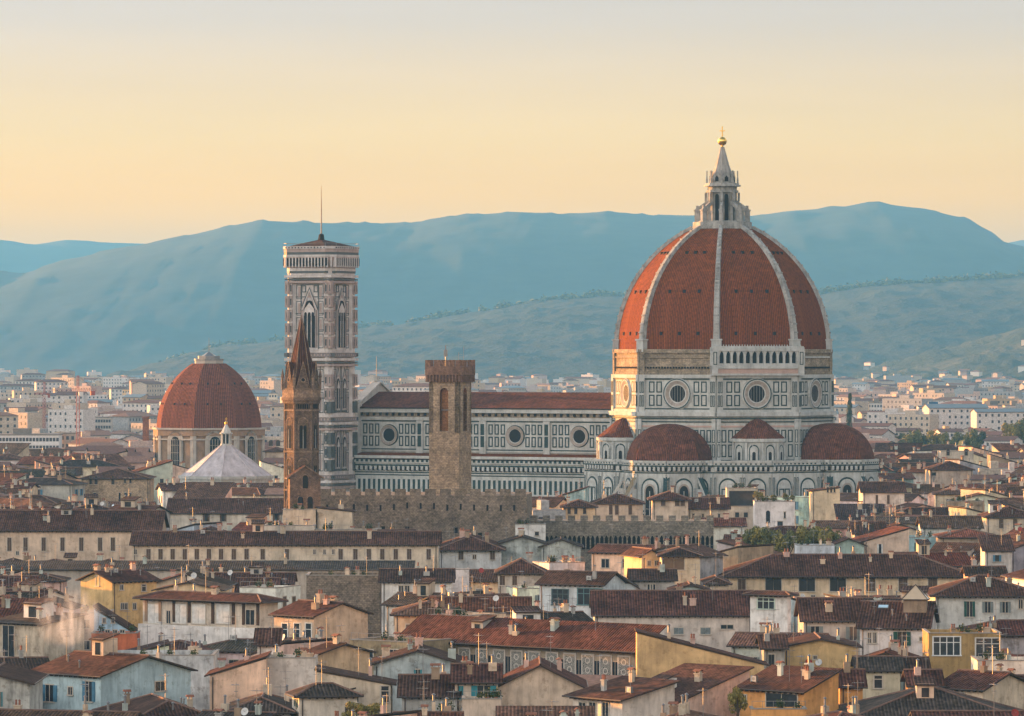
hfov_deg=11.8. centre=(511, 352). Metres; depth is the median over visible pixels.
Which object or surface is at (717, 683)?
house
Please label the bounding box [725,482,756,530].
house
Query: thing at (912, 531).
house
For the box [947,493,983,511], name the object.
house
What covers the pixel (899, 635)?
window
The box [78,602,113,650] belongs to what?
house
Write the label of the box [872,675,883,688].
window
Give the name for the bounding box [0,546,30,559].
house
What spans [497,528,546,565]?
house
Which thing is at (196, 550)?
window
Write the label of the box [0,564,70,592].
house
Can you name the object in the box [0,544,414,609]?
house
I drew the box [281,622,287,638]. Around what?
window
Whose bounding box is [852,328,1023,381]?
hills
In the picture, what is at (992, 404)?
apartment block
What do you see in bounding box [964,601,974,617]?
window
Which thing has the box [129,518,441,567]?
house
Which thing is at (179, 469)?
house
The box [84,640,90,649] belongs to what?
window
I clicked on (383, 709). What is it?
house
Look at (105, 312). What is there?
hills
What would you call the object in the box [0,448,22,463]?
house
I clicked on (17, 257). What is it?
hills
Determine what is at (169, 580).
house
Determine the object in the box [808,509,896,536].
house
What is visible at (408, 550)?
window
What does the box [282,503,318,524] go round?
house
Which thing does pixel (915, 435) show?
park tree
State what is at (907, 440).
park tree
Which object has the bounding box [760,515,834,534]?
house
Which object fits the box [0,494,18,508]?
house
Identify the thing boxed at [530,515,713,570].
arcaded battlement
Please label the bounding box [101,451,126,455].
house
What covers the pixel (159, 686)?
window
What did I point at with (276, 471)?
house
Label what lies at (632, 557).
house
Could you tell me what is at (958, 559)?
house
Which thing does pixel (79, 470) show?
house
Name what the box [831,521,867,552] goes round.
house
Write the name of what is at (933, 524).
house
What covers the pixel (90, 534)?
house
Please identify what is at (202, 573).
house
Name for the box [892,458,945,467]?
house
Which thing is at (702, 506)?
house
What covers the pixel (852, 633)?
window
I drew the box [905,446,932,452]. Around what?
house
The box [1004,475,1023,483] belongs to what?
house
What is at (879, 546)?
window
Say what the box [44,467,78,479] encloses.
house
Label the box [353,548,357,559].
window
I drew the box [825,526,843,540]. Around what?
broadleaf tree
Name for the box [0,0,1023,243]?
sky
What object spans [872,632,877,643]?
window
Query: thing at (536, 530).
house
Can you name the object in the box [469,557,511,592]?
house
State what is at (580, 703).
window
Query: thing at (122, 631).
window
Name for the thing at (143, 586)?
window
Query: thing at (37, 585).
house
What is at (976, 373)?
hill villa
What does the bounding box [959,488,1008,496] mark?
house
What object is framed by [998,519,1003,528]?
window
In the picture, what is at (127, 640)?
house
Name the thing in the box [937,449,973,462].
house
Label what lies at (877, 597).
house
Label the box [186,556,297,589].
house
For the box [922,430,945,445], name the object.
park tree
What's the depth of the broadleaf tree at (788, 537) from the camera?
988.63 m
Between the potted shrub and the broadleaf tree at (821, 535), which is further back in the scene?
the potted shrub
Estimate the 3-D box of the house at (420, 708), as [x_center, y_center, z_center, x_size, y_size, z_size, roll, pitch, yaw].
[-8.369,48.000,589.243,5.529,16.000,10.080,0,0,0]
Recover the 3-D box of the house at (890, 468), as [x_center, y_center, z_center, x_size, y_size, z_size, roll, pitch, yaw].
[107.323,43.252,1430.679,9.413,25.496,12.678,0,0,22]
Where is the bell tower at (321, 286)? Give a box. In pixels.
[283,186,358,491]
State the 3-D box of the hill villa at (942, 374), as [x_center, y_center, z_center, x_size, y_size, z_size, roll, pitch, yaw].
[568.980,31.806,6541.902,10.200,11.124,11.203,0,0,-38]
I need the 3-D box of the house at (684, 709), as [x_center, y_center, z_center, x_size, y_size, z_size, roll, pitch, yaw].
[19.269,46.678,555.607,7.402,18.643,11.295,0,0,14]
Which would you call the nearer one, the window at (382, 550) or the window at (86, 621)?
the window at (86, 621)
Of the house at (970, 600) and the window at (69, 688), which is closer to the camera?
the window at (69, 688)
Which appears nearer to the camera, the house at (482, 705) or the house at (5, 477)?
the house at (482, 705)
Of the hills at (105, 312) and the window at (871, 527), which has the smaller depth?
the window at (871, 527)
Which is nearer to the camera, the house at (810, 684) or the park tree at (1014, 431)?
the house at (810, 684)
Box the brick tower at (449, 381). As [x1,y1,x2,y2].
[425,345,474,493]
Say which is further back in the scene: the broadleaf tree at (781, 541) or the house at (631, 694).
the broadleaf tree at (781, 541)
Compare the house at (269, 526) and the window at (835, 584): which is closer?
the window at (835, 584)
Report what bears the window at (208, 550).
in the house at (258, 542)
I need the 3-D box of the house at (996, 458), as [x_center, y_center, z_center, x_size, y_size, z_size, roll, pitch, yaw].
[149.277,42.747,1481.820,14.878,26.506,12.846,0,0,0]
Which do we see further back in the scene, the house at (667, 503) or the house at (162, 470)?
the house at (162, 470)
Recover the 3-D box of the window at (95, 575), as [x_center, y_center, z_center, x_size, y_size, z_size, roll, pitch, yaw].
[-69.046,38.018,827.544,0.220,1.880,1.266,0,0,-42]
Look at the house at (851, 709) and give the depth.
557.24 m
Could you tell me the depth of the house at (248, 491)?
1189.99 m
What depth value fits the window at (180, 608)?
748.54 m
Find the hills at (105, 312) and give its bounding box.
[0,201,1023,377]
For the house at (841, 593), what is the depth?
772.53 m
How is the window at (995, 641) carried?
in the house at (952, 649)
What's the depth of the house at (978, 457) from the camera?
1597.27 m
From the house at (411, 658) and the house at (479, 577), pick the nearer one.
the house at (411, 658)
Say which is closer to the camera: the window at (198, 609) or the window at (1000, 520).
the window at (198, 609)
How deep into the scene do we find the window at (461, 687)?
593.74 m
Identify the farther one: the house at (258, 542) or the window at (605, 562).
the house at (258, 542)
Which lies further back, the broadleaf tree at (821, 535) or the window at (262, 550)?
the broadleaf tree at (821, 535)
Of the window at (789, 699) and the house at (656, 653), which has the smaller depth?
the window at (789, 699)
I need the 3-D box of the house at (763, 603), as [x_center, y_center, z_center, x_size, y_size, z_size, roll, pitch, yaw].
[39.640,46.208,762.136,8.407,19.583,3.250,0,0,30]
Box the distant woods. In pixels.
[80,270,1023,445]
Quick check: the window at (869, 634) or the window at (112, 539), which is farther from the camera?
the window at (112, 539)
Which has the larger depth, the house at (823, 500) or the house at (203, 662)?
the house at (823, 500)
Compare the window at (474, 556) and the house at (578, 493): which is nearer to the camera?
the window at (474, 556)
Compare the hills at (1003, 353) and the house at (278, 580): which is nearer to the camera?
the house at (278, 580)
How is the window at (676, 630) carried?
in the house at (716, 619)
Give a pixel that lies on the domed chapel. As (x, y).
(207, 395)
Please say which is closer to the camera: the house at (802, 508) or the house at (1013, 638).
the house at (1013, 638)
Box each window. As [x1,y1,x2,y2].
[0,691,2,707]
[1,624,14,656]
[6,537,12,551]
[22,537,28,551]
[40,537,46,551]
[43,684,56,702]
[59,537,65,551]
[66,686,73,695]
[78,537,83,551]
[82,680,94,702]
[84,619,90,628]
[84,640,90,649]
[94,476,97,484]
[94,575,99,586]
[97,537,102,551]
[101,617,106,623]
[110,537,115,551]
[111,476,114,484]
[119,584,124,590]
[119,629,125,633]
[120,602,124,609]
[132,602,137,609]
[141,584,147,591]
[146,548,150,559]
[146,603,161,623]
[154,680,167,691]
[158,548,162,559]
[165,610,170,624]
[170,548,174,559]
[172,603,187,624]
[182,548,187,559]
[191,603,206,624]
[194,548,199,559]
[202,514,209,521]
[206,548,211,559]
[215,603,230,624]
[218,548,223,559]
[219,514,226,521]
[228,659,238,663]
[231,548,236,559]
[244,548,248,559]
[244,609,255,625]
[260,548,265,559]
[273,514,278,521]
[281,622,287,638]
[282,595,286,606]
[284,548,289,559]
[293,622,300,636]
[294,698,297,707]
[305,622,311,637]
[338,548,342,559]
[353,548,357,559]
[366,548,371,559]
[379,685,390,702]
[380,548,384,559]
[393,548,398,559]
[398,585,403,591]
[404,585,409,591]
[406,548,411,559]
[414,669,421,673]
[426,548,430,559]
[457,685,464,700]
[458,551,463,559]
[470,653,474,662]
[471,685,495,695]
[472,554,476,559]
[490,551,495,559]
[499,575,505,585]
[505,655,509,672]
[511,575,517,585]
[550,589,568,605]
[576,588,602,605]
[576,659,580,673]
[578,701,585,705]
[588,701,596,715]
[594,660,598,674]
[598,704,600,715]
[601,558,609,568]
[602,701,608,715]
[609,505,612,514]
[612,661,616,674]
[615,505,618,514]
[628,505,631,514]
[646,560,651,566]
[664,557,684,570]
[672,627,684,634]
[699,627,711,634]
[720,624,733,629]
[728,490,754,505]
[737,578,745,589]
[756,597,775,609]
[765,578,781,590]
[765,692,797,706]
[766,511,769,522]
[768,653,774,666]
[777,521,782,525]
[798,578,815,591]
[807,625,822,632]
[829,578,846,591]
[846,626,859,643]
[865,578,876,591]
[866,632,871,643]
[869,525,873,532]
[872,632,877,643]
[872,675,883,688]
[877,544,882,552]
[893,631,910,646]
[898,578,907,591]
[927,578,937,587]
[932,636,961,655]
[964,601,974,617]
[975,637,1000,656]
[982,601,992,613]
[993,555,1000,561]
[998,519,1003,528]
[1000,601,1010,613]
[1017,599,1023,609]
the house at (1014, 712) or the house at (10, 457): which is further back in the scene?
the house at (10, 457)
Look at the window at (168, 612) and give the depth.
750.00 m
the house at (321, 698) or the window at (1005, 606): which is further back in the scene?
the window at (1005, 606)
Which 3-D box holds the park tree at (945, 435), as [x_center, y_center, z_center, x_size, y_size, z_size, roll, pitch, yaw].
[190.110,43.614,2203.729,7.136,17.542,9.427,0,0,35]
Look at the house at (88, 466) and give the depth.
1443.52 m
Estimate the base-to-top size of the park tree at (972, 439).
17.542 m
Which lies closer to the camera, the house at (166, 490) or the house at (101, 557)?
the house at (101, 557)
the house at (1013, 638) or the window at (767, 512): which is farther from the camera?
the window at (767, 512)
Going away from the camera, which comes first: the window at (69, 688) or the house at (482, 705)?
the house at (482, 705)
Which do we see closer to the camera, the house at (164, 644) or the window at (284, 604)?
the house at (164, 644)
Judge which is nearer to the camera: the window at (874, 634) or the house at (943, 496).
the window at (874, 634)
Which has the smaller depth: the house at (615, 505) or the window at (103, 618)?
the window at (103, 618)
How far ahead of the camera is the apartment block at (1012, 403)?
2703.00 m
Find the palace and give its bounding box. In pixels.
[400,614,666,676]
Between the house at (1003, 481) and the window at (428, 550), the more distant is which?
the house at (1003, 481)
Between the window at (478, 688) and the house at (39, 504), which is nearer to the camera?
the window at (478, 688)
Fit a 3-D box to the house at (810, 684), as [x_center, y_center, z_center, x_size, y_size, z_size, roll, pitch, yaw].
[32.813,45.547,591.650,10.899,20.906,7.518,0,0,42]
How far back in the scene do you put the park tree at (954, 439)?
2195.79 m
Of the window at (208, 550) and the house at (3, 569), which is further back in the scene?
the window at (208, 550)
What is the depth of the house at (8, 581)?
799.01 m
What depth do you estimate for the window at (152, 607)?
751.47 m
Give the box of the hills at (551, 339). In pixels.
[104,275,1023,382]
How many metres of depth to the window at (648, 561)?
840.37 m
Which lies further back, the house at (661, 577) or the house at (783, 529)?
the house at (783, 529)
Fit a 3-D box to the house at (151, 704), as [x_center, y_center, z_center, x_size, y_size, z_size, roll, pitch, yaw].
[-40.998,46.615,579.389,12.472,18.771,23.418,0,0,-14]
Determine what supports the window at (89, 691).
in the house at (107, 669)
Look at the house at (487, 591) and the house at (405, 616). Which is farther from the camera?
the house at (487, 591)
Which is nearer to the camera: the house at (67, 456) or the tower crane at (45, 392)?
the house at (67, 456)
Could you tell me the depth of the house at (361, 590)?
824.70 m
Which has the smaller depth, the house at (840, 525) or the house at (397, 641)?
the house at (397, 641)
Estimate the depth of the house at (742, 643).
686.86 m
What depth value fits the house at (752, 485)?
1153.22 m
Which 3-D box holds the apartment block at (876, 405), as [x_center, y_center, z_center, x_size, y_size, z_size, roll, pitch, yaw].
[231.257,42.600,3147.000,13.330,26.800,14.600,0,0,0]
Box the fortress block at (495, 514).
[321,489,531,541]
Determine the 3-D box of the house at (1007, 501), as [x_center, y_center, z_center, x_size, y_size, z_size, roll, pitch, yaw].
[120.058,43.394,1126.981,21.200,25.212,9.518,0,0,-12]
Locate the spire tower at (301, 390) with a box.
[281,306,323,508]
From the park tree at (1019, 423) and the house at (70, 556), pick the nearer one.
the house at (70, 556)
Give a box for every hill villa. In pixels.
[864,362,874,367]
[939,373,948,377]
[970,370,982,375]
[1018,365,1023,372]
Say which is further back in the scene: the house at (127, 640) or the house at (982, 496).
the house at (982, 496)
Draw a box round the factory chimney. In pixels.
[142,416,149,440]
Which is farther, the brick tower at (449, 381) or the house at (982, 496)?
the house at (982, 496)
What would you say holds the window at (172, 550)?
in the house at (258, 542)
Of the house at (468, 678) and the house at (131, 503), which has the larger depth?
the house at (131, 503)
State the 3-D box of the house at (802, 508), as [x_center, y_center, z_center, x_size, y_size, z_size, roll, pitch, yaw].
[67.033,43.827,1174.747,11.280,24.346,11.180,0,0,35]
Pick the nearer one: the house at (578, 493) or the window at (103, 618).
the window at (103, 618)
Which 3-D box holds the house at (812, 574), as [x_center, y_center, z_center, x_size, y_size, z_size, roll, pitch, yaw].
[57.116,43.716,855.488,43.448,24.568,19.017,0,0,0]
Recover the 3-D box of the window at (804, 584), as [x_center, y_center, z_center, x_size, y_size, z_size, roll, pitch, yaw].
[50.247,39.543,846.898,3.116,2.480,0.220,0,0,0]
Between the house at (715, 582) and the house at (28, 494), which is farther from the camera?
the house at (28, 494)
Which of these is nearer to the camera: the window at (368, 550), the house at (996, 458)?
the window at (368, 550)
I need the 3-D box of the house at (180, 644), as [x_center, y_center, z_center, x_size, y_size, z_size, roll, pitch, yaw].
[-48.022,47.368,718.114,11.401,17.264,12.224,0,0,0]
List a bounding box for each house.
[0,443,30,456]
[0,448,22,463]
[0,464,17,470]
[0,466,16,469]
[0,466,45,478]
[0,470,27,485]
[0,483,21,494]
[0,486,66,503]
[0,493,53,505]
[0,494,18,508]
[0,502,169,559]
[0,506,90,509]
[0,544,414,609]
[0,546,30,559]
[0,564,23,574]
[0,564,39,587]
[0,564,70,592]
[0,577,41,597]
[0,579,31,616]
[0,593,87,660]
[0,634,49,668]
[0,662,48,708]
[0,679,144,715]
[1,579,24,597]
[4,466,87,500]
[5,477,40,494]
[6,568,73,598]
[15,493,54,508]
[16,453,64,468]
[19,463,77,475]
[29,447,71,455]
[30,631,197,709]
[32,580,84,612]
[34,456,62,468]
[34,543,77,559]
[42,462,82,480]
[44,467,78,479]
[50,494,98,507]
[52,453,122,476]
[62,450,84,459]
[70,454,134,469]
[71,494,110,509]
[75,560,161,627]
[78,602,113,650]
[79,465,156,500]
[91,611,140,650]
[92,673,200,715]
[93,603,137,630]
[96,545,124,559]
[97,495,156,506]
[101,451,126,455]
[108,489,172,530]
[118,627,219,710]
[126,625,169,649]
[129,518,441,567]
[131,457,172,504]
[132,571,288,645]
[151,567,233,591]
[155,472,181,507]
[156,622,206,649]
[157,564,188,587]
[158,459,188,482]
[166,492,283,529]
[169,632,212,649]
[170,508,221,530]
[172,477,233,497]
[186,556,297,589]
[186,560,237,591]
[194,511,232,530]
[196,684,281,715]
[203,615,307,664]
[204,642,271,709]
[229,667,296,715]
[232,477,283,488]
[232,482,265,497]
[232,512,281,530]
[234,566,282,592]
[239,578,300,608]
[243,630,332,656]
[252,615,282,654]
[259,460,283,482]
[262,440,283,457]
[264,515,315,530]
[265,639,317,697]
[268,587,373,643]
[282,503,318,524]
[285,619,332,640]
[285,660,363,715]
[298,616,376,673]
[306,556,381,636]
[314,520,377,530]
[314,647,397,715]
[315,499,356,528]
[334,695,421,715]
[349,629,451,674]
[371,633,468,710]
[377,522,416,530]
[378,555,455,635]
[380,578,469,636]
[389,593,464,635]
[393,681,463,715]
[397,649,461,710]
[416,583,510,602]
[418,690,461,710]
[428,576,531,617]
[428,598,505,617]
[439,525,505,568]
[450,635,502,710]
[451,555,469,591]
[451,590,493,593]
[462,687,502,715]
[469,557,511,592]
[491,606,542,618]
[494,545,547,592]
[495,701,594,715]
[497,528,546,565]
[498,634,587,705]
[506,571,538,605]
[515,512,545,540]
[532,491,566,509]
[532,546,584,570]
[534,559,629,618]
[534,594,551,611]
[538,536,583,560]
[540,597,594,621]
[547,478,588,501]
[559,491,598,518]
[562,654,680,715]
[587,524,671,575]
[589,583,752,651]
[590,480,645,518]
[616,561,639,589]
[619,546,658,578]
[626,553,677,589]
[627,663,753,715]
[634,624,769,677]
[647,486,692,518]
[655,534,728,585]
[655,537,703,584]
[660,690,717,715]
[666,563,710,589]
[688,494,730,518]
[693,510,746,549]
[698,481,777,499]
[700,555,732,589]
[706,542,775,567]
[716,537,781,552]
[718,536,963,596]
[723,526,743,542]
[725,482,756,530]
[726,620,829,658]
[732,648,842,715]
[742,590,799,631]
[749,697,806,715]
[753,496,794,528]
[755,609,788,668]
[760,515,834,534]
[765,491,808,526]
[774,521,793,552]
[785,622,863,667]
[791,585,804,631]
[794,530,834,552]
[794,586,863,654]
[806,483,840,524]
[806,682,863,715]
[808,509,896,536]
[823,578,868,596]
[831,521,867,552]
[833,498,884,519]
[838,639,867,703]
[838,677,1023,715]
[840,493,926,503]
[845,574,901,599]
[847,503,886,537]
[850,638,904,698]
[851,526,909,552]
[853,583,908,597]
[855,584,940,655]
[856,477,906,505]
[864,503,911,519]
[865,509,927,533]
[866,628,918,655]
[873,452,896,458]
[874,443,922,452]
[874,454,897,464]
[875,450,902,457]
[877,459,899,472]
[878,467,915,482]
[883,478,912,492]
[883,506,919,534]
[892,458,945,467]
[892,498,932,509]
[894,538,970,568]
[895,498,951,514]
[896,448,938,458]
[896,455,947,461]
[896,460,925,483]
[900,634,931,690]
[900,652,945,688]
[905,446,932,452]
[908,684,1023,715]
[909,529,935,551]
[912,476,939,504]
[915,506,983,534]
[922,441,964,450]
[922,606,1001,678]
[923,457,975,487]
[925,474,977,506]
[927,564,1023,628]
[930,541,979,564]
[931,478,962,506]
[932,511,995,542]
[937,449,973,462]
[945,455,988,473]
[945,645,1023,708]
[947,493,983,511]
[947,502,982,514]
[954,480,996,511]
[956,615,1023,652]
[958,445,1002,457]
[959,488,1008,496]
[960,550,1007,579]
[968,449,988,465]
[970,634,1023,673]
[976,484,1023,493]
[977,500,1023,534]
[977,530,1015,572]
[981,469,1016,483]
[986,452,1023,466]
[990,440,1023,451]
[995,489,1023,506]
[1000,569,1023,586]
[1001,473,1021,483]
[1001,523,1023,571]
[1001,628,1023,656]
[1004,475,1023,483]
[1005,477,1023,496]
[1005,523,1023,534]
[1009,503,1023,509]
[1010,466,1023,473]
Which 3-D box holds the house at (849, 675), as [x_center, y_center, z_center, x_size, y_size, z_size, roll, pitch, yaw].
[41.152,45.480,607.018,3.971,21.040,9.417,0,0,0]
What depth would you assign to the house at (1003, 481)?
1254.93 m
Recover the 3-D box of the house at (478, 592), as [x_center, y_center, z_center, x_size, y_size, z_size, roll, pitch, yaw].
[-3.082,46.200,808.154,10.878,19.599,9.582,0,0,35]
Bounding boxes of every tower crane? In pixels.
[34,382,50,427]
[50,375,94,445]
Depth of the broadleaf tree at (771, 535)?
987.24 m
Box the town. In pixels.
[0,365,1023,686]
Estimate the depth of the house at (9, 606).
703.26 m
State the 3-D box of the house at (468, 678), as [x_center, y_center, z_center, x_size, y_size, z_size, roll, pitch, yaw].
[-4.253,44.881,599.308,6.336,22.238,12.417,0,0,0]
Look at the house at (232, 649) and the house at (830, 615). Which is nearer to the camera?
the house at (232, 649)
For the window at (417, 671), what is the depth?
633.26 m
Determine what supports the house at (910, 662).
on the ground
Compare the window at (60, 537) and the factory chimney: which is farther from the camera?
the factory chimney
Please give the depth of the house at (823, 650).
657.40 m
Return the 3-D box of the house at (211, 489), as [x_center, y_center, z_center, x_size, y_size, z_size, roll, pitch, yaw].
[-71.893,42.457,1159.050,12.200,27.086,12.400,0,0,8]
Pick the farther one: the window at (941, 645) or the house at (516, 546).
the house at (516, 546)
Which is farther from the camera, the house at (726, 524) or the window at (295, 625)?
the house at (726, 524)
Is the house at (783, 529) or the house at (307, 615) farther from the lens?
the house at (783, 529)
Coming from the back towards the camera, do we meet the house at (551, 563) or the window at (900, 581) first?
the house at (551, 563)
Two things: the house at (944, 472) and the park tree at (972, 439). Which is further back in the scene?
the park tree at (972, 439)
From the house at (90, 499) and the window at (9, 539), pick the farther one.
the house at (90, 499)
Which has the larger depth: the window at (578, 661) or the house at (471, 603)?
the house at (471, 603)
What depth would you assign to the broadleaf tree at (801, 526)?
991.27 m
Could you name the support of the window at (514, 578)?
in the house at (508, 574)
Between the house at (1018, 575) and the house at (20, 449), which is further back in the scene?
the house at (20, 449)
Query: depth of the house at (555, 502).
1115.98 m
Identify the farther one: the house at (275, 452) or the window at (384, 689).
the house at (275, 452)
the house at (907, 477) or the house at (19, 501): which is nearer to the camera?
the house at (19, 501)
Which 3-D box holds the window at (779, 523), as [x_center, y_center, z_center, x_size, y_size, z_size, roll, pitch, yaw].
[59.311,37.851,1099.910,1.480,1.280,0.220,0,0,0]
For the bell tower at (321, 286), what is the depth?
1351.79 m
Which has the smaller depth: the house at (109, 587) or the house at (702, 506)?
the house at (109, 587)
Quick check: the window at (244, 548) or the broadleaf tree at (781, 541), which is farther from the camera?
the broadleaf tree at (781, 541)
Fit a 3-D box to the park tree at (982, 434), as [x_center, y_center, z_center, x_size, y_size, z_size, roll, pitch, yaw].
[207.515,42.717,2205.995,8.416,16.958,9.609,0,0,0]
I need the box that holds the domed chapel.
[152,352,266,467]
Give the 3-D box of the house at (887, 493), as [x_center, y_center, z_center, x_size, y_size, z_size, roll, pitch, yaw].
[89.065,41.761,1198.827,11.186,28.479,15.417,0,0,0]
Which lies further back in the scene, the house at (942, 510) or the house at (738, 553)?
the house at (942, 510)
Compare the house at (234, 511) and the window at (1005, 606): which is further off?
the house at (234, 511)
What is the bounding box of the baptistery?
[178,421,273,482]
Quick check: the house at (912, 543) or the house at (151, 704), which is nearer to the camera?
the house at (151, 704)
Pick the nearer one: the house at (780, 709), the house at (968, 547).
the house at (780, 709)
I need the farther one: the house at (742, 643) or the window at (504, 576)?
the window at (504, 576)
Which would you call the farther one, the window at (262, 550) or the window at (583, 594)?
the window at (262, 550)
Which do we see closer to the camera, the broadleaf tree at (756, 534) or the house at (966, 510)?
the broadleaf tree at (756, 534)
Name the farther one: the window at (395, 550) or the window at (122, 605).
the window at (395, 550)
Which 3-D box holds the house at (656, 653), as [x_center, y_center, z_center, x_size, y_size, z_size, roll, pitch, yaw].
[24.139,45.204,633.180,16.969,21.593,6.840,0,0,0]
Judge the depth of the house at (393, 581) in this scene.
816.80 m
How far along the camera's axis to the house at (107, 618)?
754.23 m
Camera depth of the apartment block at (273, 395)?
3400.00 m
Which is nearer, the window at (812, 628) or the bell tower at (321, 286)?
the window at (812, 628)
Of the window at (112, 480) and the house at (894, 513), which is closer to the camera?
the house at (894, 513)
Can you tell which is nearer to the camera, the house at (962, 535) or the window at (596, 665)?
the window at (596, 665)
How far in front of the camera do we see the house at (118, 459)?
1470.58 m
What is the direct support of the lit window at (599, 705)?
in the house at (631, 694)
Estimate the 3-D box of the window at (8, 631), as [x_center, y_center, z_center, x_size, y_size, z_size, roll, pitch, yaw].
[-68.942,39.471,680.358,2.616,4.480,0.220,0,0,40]
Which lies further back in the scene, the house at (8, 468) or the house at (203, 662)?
the house at (8, 468)
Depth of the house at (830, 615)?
706.25 m
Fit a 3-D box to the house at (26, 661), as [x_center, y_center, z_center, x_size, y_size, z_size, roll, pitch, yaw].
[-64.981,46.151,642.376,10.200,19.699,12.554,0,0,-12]
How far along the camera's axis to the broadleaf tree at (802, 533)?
988.83 m
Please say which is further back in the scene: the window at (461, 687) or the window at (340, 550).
the window at (340, 550)
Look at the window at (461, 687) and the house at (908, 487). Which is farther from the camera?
the house at (908, 487)
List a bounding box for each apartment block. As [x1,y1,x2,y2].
[0,428,62,448]
[59,432,78,448]
[95,416,113,431]
[122,386,128,394]
[268,389,277,399]
[845,397,874,410]
[869,399,881,410]
[916,402,937,408]
[984,401,1002,408]
[1002,401,1016,406]
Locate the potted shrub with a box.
[753,491,763,500]
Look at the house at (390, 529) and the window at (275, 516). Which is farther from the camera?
the window at (275, 516)
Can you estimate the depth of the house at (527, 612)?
675.34 m
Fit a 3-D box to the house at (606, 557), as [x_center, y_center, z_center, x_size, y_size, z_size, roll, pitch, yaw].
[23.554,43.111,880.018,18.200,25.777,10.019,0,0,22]
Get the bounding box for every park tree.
[899,435,914,442]
[904,429,923,444]
[920,434,930,443]
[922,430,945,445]
[932,431,949,443]
[946,435,961,445]
[953,432,967,445]
[963,428,983,447]
[977,430,985,447]
[1000,422,1021,437]
[1008,418,1023,442]
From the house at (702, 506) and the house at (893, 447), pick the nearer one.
the house at (702, 506)
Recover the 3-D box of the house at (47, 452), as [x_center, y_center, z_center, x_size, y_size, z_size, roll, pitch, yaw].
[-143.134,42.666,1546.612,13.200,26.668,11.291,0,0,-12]
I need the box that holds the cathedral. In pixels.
[354,126,879,514]
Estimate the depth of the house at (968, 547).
936.07 m
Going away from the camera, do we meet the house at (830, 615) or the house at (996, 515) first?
the house at (830, 615)
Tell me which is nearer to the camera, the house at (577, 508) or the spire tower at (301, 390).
the spire tower at (301, 390)
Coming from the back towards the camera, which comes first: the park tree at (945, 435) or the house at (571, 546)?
the park tree at (945, 435)
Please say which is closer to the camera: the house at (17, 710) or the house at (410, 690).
the house at (17, 710)
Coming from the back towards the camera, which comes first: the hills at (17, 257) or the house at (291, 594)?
the hills at (17, 257)
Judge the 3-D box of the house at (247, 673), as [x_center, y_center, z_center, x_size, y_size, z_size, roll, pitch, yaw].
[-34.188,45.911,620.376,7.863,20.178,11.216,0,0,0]
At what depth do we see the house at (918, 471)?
1420.33 m
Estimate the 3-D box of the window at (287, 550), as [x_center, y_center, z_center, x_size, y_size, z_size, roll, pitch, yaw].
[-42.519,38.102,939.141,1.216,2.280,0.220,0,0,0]
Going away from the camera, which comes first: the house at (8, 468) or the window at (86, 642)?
the window at (86, 642)
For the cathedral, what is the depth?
1311.29 m
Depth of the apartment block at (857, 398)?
3144.78 m
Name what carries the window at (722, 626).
in the house at (716, 619)
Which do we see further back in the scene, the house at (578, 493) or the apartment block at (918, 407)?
the apartment block at (918, 407)
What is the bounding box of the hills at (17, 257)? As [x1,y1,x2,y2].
[0,240,1023,272]
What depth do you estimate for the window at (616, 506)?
1119.86 m
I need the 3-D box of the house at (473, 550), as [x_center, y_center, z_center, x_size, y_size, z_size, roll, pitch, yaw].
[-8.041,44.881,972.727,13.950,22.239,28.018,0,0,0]
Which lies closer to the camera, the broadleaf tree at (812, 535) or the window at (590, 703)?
the window at (590, 703)
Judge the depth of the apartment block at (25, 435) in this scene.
2045.00 m
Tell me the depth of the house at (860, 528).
1017.57 m
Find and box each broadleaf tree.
[742,525,760,544]
[749,526,767,543]
[756,526,781,551]
[768,529,786,552]
[782,529,797,552]
[790,528,807,552]
[797,525,808,543]
[804,527,825,543]
[814,526,831,543]
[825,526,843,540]
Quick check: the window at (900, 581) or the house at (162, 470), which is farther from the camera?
the house at (162, 470)
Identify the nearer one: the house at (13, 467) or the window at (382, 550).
the window at (382, 550)
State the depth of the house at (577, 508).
1095.00 m
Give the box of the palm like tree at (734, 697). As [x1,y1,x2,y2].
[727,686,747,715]
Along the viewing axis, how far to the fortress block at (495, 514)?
1002.76 m
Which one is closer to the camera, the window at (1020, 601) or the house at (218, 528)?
the window at (1020, 601)
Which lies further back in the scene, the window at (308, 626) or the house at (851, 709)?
the window at (308, 626)
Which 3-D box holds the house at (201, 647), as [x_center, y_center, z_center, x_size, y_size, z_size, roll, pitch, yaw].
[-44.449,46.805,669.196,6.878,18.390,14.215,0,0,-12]
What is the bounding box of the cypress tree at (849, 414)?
[846,393,851,426]
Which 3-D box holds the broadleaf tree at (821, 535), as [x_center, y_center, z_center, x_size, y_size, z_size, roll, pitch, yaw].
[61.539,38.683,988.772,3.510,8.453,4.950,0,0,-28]
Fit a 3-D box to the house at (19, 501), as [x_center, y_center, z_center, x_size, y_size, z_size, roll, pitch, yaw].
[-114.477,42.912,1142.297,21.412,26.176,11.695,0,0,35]
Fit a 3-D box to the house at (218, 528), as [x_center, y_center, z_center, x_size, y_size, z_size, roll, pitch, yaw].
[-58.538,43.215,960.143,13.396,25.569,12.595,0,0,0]
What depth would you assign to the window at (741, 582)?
846.96 m

